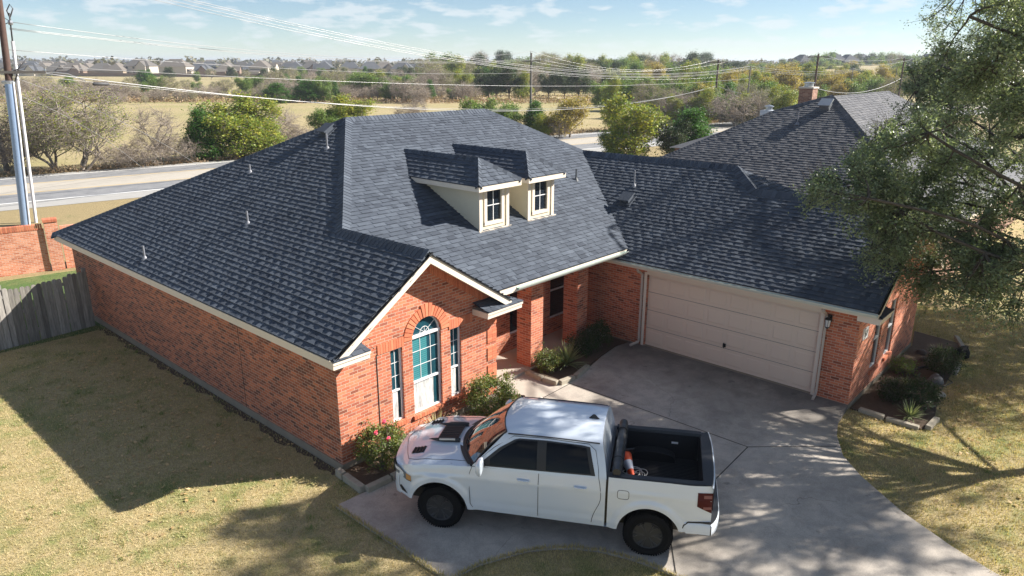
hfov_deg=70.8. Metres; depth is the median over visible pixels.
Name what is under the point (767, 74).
leafy tree
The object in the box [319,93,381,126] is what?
leafy tree
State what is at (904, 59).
utility pole
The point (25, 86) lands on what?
bare tree
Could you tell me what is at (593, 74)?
bare tree
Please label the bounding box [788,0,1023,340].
live oak
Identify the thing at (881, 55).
leafy tree
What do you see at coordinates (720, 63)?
bare tree
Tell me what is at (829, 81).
autumn tree
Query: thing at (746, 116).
leafy tree
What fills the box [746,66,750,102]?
utility pole
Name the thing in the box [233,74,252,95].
leafy tree
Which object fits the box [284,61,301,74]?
distant house
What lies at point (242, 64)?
distant house
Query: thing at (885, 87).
bare tree
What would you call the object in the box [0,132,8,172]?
bush
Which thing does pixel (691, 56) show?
dark tree
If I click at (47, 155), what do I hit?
bare tree
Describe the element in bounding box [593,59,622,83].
dark tree
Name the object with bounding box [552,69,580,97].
dark tree
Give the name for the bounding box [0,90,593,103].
dry weeds
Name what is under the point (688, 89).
leafy tree
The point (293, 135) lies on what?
scrub bush
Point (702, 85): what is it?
autumn tree
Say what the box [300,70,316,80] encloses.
bare tree
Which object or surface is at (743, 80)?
leafy tree
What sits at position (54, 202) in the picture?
road shoulder
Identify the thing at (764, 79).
autumn tree
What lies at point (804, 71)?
power line
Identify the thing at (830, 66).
leafy tree
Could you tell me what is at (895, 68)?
leafy tree
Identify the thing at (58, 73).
cable
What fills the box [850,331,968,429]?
planting bed
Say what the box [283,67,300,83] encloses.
bare tree
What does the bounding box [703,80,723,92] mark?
leafy tree
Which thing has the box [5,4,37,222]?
riser pipe
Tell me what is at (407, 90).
scrub bush
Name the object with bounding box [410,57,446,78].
bare tree
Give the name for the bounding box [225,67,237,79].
dark tree
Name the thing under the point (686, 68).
leafy tree
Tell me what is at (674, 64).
dark tree
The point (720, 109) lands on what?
scrub bush
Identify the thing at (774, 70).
autumn tree
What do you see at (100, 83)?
splice case
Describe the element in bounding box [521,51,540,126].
utility pole
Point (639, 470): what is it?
coiled cable
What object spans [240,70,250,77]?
bare tree
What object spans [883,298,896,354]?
window
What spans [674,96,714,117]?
scrub bush
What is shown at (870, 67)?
hill
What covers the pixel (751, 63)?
autumn tree
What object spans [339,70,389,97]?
leafy tree
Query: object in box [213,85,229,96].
scrub bush
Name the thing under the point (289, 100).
power line
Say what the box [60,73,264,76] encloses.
board fence
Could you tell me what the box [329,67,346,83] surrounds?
dark tree
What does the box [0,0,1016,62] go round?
sky
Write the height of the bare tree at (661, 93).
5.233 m
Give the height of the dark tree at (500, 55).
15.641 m
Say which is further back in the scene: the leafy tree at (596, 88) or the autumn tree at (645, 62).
the autumn tree at (645, 62)
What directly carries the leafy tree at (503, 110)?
on the verge
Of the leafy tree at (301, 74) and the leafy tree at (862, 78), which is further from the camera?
the leafy tree at (301, 74)
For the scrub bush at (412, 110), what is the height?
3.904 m
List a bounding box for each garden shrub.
[531,342,566,373]
[565,326,599,357]
[581,315,617,350]
[874,373,907,404]
[887,353,917,375]
[892,373,948,411]
[920,343,968,375]
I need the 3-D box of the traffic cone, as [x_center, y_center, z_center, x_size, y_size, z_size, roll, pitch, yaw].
[2.116,3.172,13.060,0.320,0.346,0.625,-2,18,-8]
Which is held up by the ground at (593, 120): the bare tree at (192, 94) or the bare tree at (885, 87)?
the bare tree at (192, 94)
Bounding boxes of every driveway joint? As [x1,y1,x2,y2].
[570,383,747,446]
[671,543,675,572]
[716,447,747,478]
[759,446,823,446]
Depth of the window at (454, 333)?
16.80 m
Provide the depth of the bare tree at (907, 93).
155.03 m
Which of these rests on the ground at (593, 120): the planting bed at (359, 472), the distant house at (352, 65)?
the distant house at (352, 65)
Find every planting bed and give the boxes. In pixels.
[345,397,517,484]
[532,335,627,379]
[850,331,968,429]
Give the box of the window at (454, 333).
[450,326,460,395]
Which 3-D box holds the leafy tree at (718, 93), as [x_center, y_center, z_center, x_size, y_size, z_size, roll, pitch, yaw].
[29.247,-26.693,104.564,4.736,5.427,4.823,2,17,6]
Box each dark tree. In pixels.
[162,66,176,78]
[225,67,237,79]
[256,68,268,76]
[268,66,286,80]
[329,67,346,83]
[366,68,376,76]
[395,65,406,75]
[405,66,416,77]
[464,52,488,72]
[472,63,503,97]
[479,70,509,95]
[489,61,528,98]
[492,49,512,63]
[537,72,556,97]
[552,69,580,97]
[563,67,593,95]
[585,58,595,63]
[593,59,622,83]
[632,80,659,103]
[636,55,654,63]
[637,54,647,61]
[654,115,693,153]
[669,61,685,72]
[677,49,709,69]
[698,51,715,65]
[720,60,744,73]
[845,63,864,73]
[854,50,876,64]
[900,61,925,72]
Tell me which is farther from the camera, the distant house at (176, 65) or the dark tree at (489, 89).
the distant house at (176, 65)
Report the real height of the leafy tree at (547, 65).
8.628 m
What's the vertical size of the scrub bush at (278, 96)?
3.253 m
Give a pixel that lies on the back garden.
(12, 284)
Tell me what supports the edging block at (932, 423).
on the planting bed at (867, 399)
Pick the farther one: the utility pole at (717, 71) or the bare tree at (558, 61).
the bare tree at (558, 61)
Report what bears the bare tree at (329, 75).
on the ground at (593, 120)
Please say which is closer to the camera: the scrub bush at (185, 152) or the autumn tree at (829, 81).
the scrub bush at (185, 152)
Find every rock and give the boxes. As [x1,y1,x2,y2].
[916,349,926,355]
[927,373,943,384]
[954,346,969,359]
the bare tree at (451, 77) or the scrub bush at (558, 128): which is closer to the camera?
the scrub bush at (558, 128)
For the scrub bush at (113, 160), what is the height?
2.414 m
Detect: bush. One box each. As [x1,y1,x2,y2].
[0,84,24,95]
[0,128,40,172]
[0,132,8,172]
[33,80,63,97]
[67,78,88,88]
[79,85,97,97]
[84,77,107,87]
[85,142,141,167]
[93,81,126,97]
[103,81,134,100]
[110,136,174,166]
[112,92,129,103]
[128,88,142,98]
[149,84,169,100]
[157,132,203,162]
[170,86,195,100]
[188,83,217,97]
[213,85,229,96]
[255,75,287,88]
[267,90,286,103]
[278,78,298,95]
[280,123,316,140]
[337,83,360,99]
[352,417,406,472]
[353,84,372,97]
[358,86,378,98]
[389,101,421,113]
[393,75,433,101]
[410,88,430,102]
[434,83,449,97]
[448,81,476,99]
[456,83,486,98]
[462,365,520,416]
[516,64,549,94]
[548,116,572,137]
[655,85,705,121]
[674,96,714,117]
[702,86,765,125]
[731,90,772,118]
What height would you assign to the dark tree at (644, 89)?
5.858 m
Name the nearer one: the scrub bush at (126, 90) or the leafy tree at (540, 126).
the leafy tree at (540, 126)
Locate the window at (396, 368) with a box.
[390,347,403,421]
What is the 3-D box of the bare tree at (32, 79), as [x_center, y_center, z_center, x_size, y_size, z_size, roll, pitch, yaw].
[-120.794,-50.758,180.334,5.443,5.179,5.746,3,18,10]
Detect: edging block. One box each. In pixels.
[335,467,345,479]
[342,472,364,493]
[365,475,391,492]
[390,471,399,480]
[525,369,543,380]
[542,376,558,385]
[558,375,574,384]
[573,364,589,378]
[858,407,884,419]
[885,416,919,429]
[925,416,939,430]
[952,364,960,374]
[954,335,964,346]
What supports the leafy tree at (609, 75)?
on the ground at (593, 120)
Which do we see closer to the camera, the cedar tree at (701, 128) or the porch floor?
the porch floor
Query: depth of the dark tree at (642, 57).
310.47 m
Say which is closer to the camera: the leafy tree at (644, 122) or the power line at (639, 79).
the leafy tree at (644, 122)
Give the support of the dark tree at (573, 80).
on the ground at (593, 120)
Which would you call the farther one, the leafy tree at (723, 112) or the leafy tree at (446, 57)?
the leafy tree at (446, 57)
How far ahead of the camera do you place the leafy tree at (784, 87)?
119.75 m
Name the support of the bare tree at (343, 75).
on the ground at (593, 120)
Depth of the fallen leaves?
16.17 m
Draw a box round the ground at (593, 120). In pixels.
[0,71,1022,169]
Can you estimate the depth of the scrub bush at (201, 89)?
157.16 m
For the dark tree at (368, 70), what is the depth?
229.72 m
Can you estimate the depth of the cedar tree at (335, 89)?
153.69 m
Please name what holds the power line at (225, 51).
attached to the utility pole at (530, 60)
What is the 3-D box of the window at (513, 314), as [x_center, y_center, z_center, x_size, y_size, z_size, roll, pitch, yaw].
[0.166,0.414,20.698,0.050,1.730,0.820,15,23,40]
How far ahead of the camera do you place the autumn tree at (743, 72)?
177.20 m
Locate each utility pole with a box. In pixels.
[0,0,45,225]
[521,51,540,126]
[708,58,728,90]
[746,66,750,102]
[808,52,828,86]
[896,57,911,95]
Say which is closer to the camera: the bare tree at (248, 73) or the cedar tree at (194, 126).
the cedar tree at (194, 126)
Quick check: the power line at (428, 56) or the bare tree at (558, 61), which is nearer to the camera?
the power line at (428, 56)
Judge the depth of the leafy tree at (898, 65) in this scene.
230.30 m
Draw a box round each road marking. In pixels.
[0,111,983,204]
[0,123,722,179]
[4,131,721,194]
[5,126,726,185]
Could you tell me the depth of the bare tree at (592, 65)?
202.86 m
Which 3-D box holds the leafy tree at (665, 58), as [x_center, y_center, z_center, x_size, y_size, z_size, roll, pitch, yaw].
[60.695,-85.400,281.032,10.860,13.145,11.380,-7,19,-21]
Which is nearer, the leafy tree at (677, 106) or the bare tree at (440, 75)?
the leafy tree at (677, 106)
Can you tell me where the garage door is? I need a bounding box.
[645,275,820,391]
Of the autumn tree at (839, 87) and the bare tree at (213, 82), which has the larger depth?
the bare tree at (213, 82)
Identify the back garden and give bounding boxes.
[0,270,105,352]
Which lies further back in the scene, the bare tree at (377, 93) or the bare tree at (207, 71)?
the bare tree at (207, 71)
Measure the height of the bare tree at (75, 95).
7.365 m
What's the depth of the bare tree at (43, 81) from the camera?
183.96 m
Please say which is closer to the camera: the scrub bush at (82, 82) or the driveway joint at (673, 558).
the driveway joint at (673, 558)
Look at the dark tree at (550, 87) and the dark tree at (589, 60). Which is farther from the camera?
the dark tree at (589, 60)
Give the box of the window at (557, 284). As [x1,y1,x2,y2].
[550,276,563,317]
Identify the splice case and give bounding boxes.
[92,82,109,85]
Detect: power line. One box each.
[11,69,714,110]
[12,28,520,61]
[12,29,537,62]
[13,22,529,58]
[13,77,198,165]
[14,50,530,73]
[14,73,713,108]
[16,64,747,85]
[21,96,139,165]
[156,0,748,77]
[170,0,747,76]
[185,0,749,74]
[194,0,747,73]
[524,59,708,71]
[532,51,716,69]
[532,72,714,79]
[545,60,723,71]
[753,66,849,71]
[753,68,852,73]
[820,78,900,92]
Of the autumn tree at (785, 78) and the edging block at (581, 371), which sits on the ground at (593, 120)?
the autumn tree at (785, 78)
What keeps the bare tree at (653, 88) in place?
on the ground at (593, 120)
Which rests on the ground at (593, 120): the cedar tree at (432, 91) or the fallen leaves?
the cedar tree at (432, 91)
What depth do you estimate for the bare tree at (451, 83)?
176.42 m
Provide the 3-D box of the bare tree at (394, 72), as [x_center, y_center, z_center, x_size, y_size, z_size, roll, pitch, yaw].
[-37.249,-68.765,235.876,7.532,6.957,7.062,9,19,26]
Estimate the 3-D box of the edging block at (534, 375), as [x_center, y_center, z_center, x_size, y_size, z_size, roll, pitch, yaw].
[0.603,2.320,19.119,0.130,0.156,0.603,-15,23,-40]
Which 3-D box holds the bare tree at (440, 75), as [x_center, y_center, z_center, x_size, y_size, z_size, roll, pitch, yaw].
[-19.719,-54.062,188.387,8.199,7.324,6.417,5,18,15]
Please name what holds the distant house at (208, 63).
on the ground at (593, 120)
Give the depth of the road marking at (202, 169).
53.76 m
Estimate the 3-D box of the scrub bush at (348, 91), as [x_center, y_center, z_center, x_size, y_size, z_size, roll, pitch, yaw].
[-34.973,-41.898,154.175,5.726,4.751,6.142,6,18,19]
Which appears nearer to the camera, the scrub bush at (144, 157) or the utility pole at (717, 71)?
the scrub bush at (144, 157)
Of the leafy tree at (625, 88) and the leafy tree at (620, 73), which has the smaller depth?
the leafy tree at (625, 88)
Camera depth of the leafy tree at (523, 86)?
161.41 m
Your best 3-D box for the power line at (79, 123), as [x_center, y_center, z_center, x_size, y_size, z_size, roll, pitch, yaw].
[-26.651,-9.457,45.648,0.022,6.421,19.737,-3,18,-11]
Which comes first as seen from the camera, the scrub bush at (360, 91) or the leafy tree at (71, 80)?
the scrub bush at (360, 91)
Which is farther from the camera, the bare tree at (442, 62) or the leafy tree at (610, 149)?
the bare tree at (442, 62)
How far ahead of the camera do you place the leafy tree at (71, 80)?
193.50 m
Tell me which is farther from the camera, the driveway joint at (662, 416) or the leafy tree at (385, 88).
the leafy tree at (385, 88)
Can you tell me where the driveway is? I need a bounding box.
[336,341,1000,575]
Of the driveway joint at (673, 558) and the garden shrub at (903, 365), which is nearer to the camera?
the driveway joint at (673, 558)
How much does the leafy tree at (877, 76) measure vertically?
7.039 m
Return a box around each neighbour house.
[660,82,1023,301]
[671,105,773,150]
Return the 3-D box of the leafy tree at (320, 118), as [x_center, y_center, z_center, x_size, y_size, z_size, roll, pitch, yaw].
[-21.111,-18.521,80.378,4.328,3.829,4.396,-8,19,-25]
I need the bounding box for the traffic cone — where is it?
[624,448,634,474]
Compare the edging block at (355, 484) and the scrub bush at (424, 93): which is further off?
the scrub bush at (424, 93)
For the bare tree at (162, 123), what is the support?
on the ground at (593, 120)
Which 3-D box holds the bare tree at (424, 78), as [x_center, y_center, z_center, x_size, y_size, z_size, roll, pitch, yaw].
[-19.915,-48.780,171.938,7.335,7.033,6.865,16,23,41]
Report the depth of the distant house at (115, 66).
413.08 m
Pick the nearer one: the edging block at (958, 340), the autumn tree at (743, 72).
the edging block at (958, 340)
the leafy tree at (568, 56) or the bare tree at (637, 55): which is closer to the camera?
the leafy tree at (568, 56)
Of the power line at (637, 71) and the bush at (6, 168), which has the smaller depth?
the bush at (6, 168)
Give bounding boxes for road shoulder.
[0,104,984,210]
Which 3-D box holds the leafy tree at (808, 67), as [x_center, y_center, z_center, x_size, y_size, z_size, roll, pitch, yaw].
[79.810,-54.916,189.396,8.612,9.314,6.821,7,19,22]
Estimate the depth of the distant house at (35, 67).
416.99 m
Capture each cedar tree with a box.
[131,70,156,85]
[177,105,233,160]
[254,82,294,102]
[288,78,321,102]
[294,75,301,85]
[330,81,340,100]
[397,75,413,99]
[424,79,436,99]
[476,67,494,96]
[521,97,547,127]
[655,104,717,155]
[722,81,738,116]
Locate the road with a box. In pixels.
[0,104,986,203]
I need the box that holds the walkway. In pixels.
[497,374,553,397]
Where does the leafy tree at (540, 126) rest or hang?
on the verge
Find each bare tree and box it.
[0,84,105,170]
[0,108,61,157]
[6,75,140,170]
[20,75,37,92]
[20,79,31,93]
[30,74,54,89]
[31,83,42,95]
[120,76,140,87]
[126,104,185,163]
[140,95,148,103]
[160,75,180,95]
[179,79,192,89]
[186,89,197,98]
[204,67,215,78]
[209,80,222,90]
[217,79,235,89]
[219,90,228,97]
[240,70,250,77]
[246,87,258,101]
[258,105,304,140]
[263,68,287,83]
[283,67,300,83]
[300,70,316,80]
[316,70,346,89]
[329,67,349,87]
[367,82,382,98]
[378,74,392,93]
[387,80,403,99]
[391,67,405,77]
[408,95,427,112]
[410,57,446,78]
[415,70,440,86]
[425,59,447,87]
[425,69,450,93]
[430,69,454,91]
[445,79,458,89]
[456,59,477,79]
[470,51,488,66]
[510,58,536,77]
[532,49,564,71]
[548,54,575,86]
[581,59,602,86]
[584,65,602,94]
[628,80,663,111]
[635,51,656,59]
[651,86,678,116]
[669,52,683,65]
[669,73,680,84]
[711,58,727,67]
[735,80,763,100]
[749,88,773,115]
[761,87,781,103]
[875,75,909,97]
[885,51,905,64]
[894,75,923,101]
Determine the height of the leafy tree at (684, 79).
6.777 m
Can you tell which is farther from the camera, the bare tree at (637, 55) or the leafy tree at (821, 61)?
the leafy tree at (821, 61)
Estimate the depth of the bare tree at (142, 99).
141.70 m
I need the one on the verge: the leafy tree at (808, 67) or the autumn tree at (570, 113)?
the autumn tree at (570, 113)
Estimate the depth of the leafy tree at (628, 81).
146.52 m
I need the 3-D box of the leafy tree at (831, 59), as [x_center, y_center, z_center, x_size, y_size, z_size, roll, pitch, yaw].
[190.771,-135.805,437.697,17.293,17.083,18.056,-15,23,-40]
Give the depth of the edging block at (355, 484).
14.24 m
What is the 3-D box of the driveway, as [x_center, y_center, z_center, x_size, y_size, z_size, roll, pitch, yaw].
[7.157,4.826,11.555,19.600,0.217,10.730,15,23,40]
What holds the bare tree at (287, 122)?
on the ground at (593, 120)
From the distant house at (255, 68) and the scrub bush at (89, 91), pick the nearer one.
the scrub bush at (89, 91)
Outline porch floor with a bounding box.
[496,328,605,382]
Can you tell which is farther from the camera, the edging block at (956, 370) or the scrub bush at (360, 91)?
the scrub bush at (360, 91)
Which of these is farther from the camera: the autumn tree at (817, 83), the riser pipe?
the autumn tree at (817, 83)
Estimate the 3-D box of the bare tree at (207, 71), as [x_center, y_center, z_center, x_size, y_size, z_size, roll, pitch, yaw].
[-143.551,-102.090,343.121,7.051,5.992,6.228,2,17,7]
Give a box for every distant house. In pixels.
[0,61,18,70]
[12,63,43,75]
[38,61,53,64]
[39,63,50,68]
[42,63,65,75]
[56,63,87,74]
[83,63,93,67]
[87,63,109,72]
[102,63,128,72]
[124,59,158,72]
[157,59,195,72]
[193,63,214,73]
[204,61,217,68]
[214,62,241,73]
[234,61,247,66]
[241,62,253,72]
[248,61,278,73]
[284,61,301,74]
[300,61,316,74]
[313,61,335,72]
[339,61,359,72]
[359,61,381,73]
[378,62,392,71]
[388,63,414,75]
[789,54,810,63]
[828,52,844,65]
[842,54,860,65]
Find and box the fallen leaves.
[8,326,1023,537]
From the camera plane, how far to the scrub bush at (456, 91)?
154.46 m
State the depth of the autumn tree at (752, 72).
185.13 m
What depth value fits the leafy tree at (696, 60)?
259.41 m
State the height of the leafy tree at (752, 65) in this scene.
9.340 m
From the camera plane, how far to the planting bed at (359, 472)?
14.78 m
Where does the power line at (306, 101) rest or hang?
attached to the utility pole at (8, 82)
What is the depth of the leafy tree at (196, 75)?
308.21 m
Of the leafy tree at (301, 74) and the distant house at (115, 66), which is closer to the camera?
the leafy tree at (301, 74)
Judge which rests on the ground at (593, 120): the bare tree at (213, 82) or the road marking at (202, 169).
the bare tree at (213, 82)
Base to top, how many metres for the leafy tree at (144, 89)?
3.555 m
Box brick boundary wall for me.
[0,217,74,276]
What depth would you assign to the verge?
40.87 m
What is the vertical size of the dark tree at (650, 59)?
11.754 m
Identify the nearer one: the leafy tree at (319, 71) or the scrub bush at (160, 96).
the scrub bush at (160, 96)
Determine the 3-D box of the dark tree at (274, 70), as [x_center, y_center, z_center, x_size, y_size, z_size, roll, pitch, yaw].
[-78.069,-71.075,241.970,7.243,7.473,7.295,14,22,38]
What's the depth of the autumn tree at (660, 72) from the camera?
188.82 m
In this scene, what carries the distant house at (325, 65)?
on the ground at (593, 120)
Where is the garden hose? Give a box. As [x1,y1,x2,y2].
[903,366,952,386]
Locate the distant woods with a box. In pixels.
[0,55,1020,74]
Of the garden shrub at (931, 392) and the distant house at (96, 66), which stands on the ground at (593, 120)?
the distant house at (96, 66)
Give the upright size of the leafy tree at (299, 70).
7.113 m
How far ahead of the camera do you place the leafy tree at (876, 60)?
419.04 m
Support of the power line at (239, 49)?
attached to the utility pole at (530, 60)
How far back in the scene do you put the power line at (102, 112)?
42.90 m
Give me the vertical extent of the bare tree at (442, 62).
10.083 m
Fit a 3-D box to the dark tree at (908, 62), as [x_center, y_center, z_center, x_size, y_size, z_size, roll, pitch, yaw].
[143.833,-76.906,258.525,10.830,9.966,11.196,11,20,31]
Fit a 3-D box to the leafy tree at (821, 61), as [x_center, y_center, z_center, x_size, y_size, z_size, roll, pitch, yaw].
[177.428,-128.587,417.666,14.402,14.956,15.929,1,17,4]
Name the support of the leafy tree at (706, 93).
on the ground at (593, 120)
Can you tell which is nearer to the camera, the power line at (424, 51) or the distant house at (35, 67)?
the power line at (424, 51)
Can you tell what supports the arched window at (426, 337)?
in the brick house at (327, 292)
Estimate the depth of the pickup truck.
12.48 m
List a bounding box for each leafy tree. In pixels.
[57,75,79,88]
[139,82,152,92]
[145,74,166,91]
[181,90,272,157]
[190,80,202,91]
[192,71,200,81]
[229,94,289,154]
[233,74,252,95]
[250,75,268,95]
[295,71,307,80]
[297,65,308,73]
[305,105,339,129]
[312,76,333,101]
[315,68,327,77]
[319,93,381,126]
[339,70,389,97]
[346,68,365,86]
[366,69,385,97]
[379,78,399,100]
[387,74,420,89]
[421,50,456,85]
[441,55,465,82]
[445,88,455,98]
[450,68,471,89]
[458,95,501,110]
[488,63,502,71]
[491,100,530,125]
[510,70,534,99]
[514,54,532,69]
[530,112,555,136]
[542,62,561,78]
[556,54,573,64]
[559,53,586,87]
[588,79,608,107]
[594,129,626,153]
[597,54,613,67]
[597,91,672,155]
[599,74,626,107]
[600,96,631,127]
[603,66,619,85]
[606,55,631,69]
[612,66,642,88]
[617,72,641,84]
[618,78,638,109]
[627,51,643,66]
[627,57,651,73]
[638,73,671,99]
[645,92,668,115]
[658,51,679,69]
[662,77,694,91]
[663,61,679,82]
[665,93,684,123]
[675,73,707,86]
[675,81,700,100]
[677,60,713,80]
[685,86,718,121]
[688,57,701,67]
[691,64,721,79]
[691,69,726,91]
[700,85,729,119]
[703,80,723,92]
[704,64,722,70]
[708,64,732,83]
[711,93,731,121]
[717,80,738,90]
[728,91,756,124]
[734,74,748,89]
[738,68,763,83]
[742,61,764,72]
[742,78,775,109]
[750,70,775,86]
[757,62,771,70]
[765,82,798,109]
[771,79,792,95]
[790,67,809,88]
[800,61,830,81]
[807,53,831,66]
[817,84,830,97]
[819,50,842,65]
[822,61,837,68]
[833,62,849,74]
[841,75,865,94]
[855,69,876,93]
[856,60,869,65]
[859,75,891,92]
[861,70,883,81]
[866,56,887,65]
[874,51,896,63]
[877,60,906,73]
[891,65,907,93]
[906,53,921,61]
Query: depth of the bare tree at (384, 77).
169.04 m
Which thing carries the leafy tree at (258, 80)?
on the ground at (593, 120)
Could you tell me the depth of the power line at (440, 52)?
54.84 m
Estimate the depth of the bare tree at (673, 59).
375.83 m
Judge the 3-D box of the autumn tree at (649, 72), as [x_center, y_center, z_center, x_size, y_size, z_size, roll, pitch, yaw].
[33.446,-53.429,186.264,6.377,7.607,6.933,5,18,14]
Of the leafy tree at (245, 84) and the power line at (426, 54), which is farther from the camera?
the leafy tree at (245, 84)
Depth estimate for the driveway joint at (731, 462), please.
15.07 m
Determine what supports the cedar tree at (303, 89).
on the ground at (593, 120)
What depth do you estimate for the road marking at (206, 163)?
56.78 m
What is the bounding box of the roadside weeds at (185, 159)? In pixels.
[0,118,746,177]
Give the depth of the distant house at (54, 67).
417.54 m
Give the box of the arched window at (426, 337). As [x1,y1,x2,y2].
[412,316,440,412]
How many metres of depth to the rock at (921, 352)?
20.84 m
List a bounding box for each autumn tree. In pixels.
[542,92,595,136]
[639,67,653,78]
[644,59,660,68]
[647,61,670,81]
[690,81,713,97]
[715,68,741,84]
[729,66,748,78]
[743,60,758,70]
[744,67,762,77]
[758,74,779,83]
[761,63,785,78]
[768,64,805,90]
[773,61,799,82]
[795,78,805,91]
[807,78,821,90]
[816,71,849,95]
[826,68,839,76]
[826,77,853,95]
[835,66,859,92]
[874,61,899,89]
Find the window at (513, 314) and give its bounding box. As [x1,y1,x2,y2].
[510,292,516,333]
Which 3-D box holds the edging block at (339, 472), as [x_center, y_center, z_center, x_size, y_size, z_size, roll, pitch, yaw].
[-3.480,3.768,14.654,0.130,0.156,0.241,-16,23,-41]
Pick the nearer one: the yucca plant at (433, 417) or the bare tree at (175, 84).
the yucca plant at (433, 417)
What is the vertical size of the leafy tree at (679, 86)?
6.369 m
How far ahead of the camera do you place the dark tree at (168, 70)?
315.05 m
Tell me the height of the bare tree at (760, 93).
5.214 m
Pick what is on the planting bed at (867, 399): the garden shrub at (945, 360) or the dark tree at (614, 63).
the garden shrub at (945, 360)
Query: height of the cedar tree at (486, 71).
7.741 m
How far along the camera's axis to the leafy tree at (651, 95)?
109.43 m
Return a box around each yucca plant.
[419,410,447,424]
[552,339,592,369]
[895,400,926,421]
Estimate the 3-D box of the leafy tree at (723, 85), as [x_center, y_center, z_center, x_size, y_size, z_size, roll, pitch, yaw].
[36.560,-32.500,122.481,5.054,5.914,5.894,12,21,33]
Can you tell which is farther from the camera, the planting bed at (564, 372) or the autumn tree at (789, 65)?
the autumn tree at (789, 65)
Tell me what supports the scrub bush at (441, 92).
on the ground at (593, 120)
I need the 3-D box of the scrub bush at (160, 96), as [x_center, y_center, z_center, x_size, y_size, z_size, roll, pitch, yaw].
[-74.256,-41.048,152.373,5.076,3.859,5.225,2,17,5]
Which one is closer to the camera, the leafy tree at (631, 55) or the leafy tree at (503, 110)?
the leafy tree at (503, 110)
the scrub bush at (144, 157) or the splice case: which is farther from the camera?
the scrub bush at (144, 157)
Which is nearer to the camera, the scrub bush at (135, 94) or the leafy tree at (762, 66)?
the scrub bush at (135, 94)
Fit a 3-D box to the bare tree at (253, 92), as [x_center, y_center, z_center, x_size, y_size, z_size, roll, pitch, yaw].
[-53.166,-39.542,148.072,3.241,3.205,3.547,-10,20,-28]
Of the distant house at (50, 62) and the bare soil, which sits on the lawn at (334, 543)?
the bare soil
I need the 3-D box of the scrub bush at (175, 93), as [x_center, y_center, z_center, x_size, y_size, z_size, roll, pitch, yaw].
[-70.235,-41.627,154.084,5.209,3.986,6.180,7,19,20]
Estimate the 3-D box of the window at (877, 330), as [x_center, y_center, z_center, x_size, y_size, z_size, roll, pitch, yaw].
[9.266,1.284,18.445,0.050,1.580,0.600,15,23,40]
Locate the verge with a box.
[0,100,1021,280]
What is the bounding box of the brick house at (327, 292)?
[51,108,944,469]
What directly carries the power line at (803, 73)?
attached to the utility pole at (749, 81)
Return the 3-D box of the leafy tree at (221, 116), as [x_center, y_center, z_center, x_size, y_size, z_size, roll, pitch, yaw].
[-24.256,-13.964,62.257,6.862,6.130,6.444,9,19,26]
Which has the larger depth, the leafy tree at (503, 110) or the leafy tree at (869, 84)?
the leafy tree at (869, 84)
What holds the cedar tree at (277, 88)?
on the ground at (593, 120)
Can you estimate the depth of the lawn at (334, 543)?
14.50 m
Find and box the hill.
[657,65,1023,93]
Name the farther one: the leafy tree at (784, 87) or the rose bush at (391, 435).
the leafy tree at (784, 87)
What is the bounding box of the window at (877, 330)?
[869,325,880,367]
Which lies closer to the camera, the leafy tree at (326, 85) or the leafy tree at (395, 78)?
the leafy tree at (326, 85)
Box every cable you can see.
[32,69,84,80]
[623,466,647,475]
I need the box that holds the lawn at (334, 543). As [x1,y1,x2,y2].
[0,213,1023,575]
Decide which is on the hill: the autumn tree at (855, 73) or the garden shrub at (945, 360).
the autumn tree at (855, 73)
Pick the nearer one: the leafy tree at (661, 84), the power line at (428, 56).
the power line at (428, 56)
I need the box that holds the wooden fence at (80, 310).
[0,268,95,350]
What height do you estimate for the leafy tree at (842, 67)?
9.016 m
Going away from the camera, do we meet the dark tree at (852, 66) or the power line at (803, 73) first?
the power line at (803, 73)
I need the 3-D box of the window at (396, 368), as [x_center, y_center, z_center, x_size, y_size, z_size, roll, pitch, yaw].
[-2.504,2.079,15.535,0.050,1.700,0.320,15,23,40]
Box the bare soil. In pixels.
[100,328,334,474]
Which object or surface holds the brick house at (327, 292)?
on the ground at (593, 120)
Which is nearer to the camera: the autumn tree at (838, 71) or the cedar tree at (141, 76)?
the autumn tree at (838, 71)
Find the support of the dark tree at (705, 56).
on the ground at (593, 120)
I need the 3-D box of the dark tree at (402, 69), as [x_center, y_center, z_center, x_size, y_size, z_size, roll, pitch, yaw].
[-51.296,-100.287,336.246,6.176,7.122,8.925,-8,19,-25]
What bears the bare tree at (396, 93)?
on the ground at (593, 120)
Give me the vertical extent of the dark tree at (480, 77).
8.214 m
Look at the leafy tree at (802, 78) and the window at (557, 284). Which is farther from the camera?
the leafy tree at (802, 78)
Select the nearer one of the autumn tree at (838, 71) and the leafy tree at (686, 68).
the leafy tree at (686, 68)
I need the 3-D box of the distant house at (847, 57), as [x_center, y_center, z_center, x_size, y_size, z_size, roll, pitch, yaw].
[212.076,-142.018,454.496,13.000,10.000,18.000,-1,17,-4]
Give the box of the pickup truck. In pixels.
[394,396,718,555]
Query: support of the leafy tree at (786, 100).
on the ground at (593, 120)
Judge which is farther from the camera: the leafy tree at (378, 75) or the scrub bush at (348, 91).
the leafy tree at (378, 75)
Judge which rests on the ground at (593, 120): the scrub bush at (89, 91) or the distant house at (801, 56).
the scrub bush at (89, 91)

